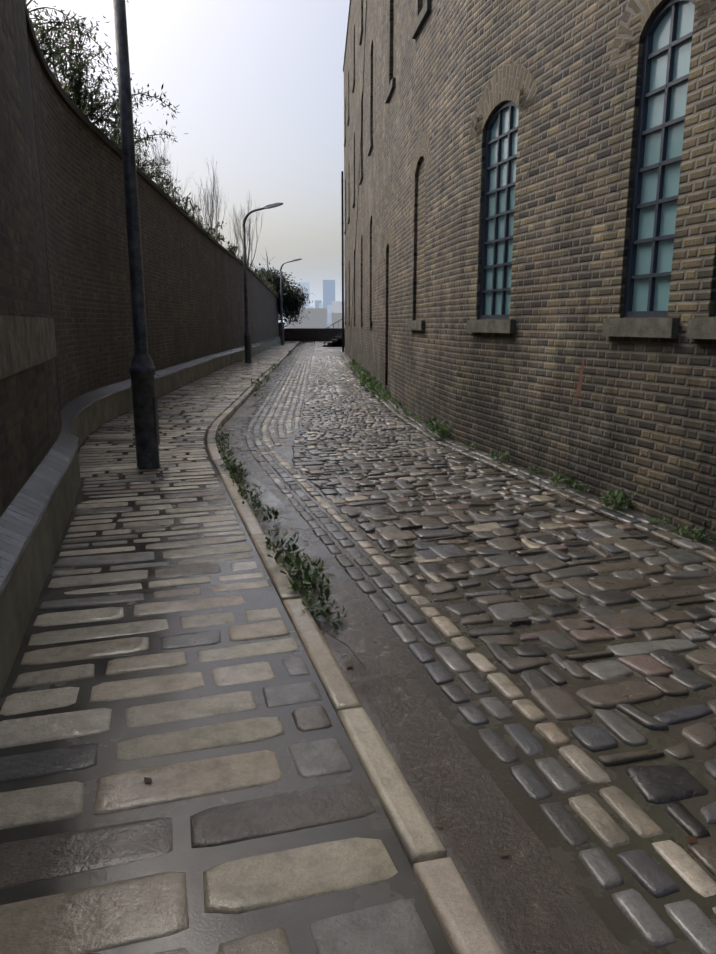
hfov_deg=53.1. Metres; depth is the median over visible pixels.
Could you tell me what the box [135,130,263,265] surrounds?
bare trees
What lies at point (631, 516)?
border setts
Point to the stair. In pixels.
(337, 342)
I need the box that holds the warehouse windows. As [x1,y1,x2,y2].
[479,0,715,318]
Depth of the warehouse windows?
5.60 m
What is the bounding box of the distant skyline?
[287,280,344,327]
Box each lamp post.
[113,0,159,468]
[242,203,282,362]
[280,258,301,344]
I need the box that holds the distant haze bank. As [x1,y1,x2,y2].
[251,266,344,322]
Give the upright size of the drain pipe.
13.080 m
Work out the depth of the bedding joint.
2.83 m
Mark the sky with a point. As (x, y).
(257, 85)
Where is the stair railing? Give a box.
[324,317,344,344]
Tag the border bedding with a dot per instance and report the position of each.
(641, 529)
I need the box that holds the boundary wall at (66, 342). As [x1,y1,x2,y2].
[0,0,280,697]
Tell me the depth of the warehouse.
7.33 m
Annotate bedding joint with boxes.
[0,341,715,953]
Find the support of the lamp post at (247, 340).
on the cobble stones
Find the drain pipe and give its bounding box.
[341,0,366,351]
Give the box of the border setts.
[340,352,715,559]
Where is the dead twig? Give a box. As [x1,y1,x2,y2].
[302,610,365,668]
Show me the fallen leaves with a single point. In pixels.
(506, 853)
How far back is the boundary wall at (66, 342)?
9.04 m
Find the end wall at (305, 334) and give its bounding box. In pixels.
[279,323,344,341]
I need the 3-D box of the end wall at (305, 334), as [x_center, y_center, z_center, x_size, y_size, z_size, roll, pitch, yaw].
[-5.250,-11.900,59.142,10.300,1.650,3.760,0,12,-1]
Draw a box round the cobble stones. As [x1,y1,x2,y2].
[0,341,715,953]
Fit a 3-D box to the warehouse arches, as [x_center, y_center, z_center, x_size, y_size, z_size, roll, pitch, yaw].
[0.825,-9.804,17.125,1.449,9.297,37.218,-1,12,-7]
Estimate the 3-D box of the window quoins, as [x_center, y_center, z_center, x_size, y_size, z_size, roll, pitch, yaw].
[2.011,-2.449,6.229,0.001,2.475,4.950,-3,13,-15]
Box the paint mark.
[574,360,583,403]
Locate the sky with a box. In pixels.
[26,0,349,265]
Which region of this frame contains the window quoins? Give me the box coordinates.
[468,0,715,341]
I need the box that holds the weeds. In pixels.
[214,351,713,628]
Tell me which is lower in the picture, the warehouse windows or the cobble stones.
the cobble stones
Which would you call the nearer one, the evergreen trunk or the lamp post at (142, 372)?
the lamp post at (142, 372)
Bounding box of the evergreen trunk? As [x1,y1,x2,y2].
[253,252,303,308]
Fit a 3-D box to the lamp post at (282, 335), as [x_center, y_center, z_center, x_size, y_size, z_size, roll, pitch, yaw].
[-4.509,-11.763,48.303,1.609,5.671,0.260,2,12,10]
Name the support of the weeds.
on the ground
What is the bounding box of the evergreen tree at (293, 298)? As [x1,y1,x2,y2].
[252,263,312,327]
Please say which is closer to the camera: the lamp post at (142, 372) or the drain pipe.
the lamp post at (142, 372)
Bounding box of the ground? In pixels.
[211,323,331,425]
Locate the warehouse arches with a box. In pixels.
[345,0,715,270]
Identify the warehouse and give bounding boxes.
[343,0,715,543]
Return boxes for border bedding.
[339,352,715,561]
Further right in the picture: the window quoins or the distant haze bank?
the window quoins
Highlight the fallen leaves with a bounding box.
[86,399,699,855]
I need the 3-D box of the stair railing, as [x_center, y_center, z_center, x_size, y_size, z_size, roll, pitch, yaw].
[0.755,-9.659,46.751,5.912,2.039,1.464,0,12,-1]
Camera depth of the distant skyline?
146.47 m
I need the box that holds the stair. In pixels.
[323,334,344,346]
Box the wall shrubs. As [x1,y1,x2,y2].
[25,0,277,297]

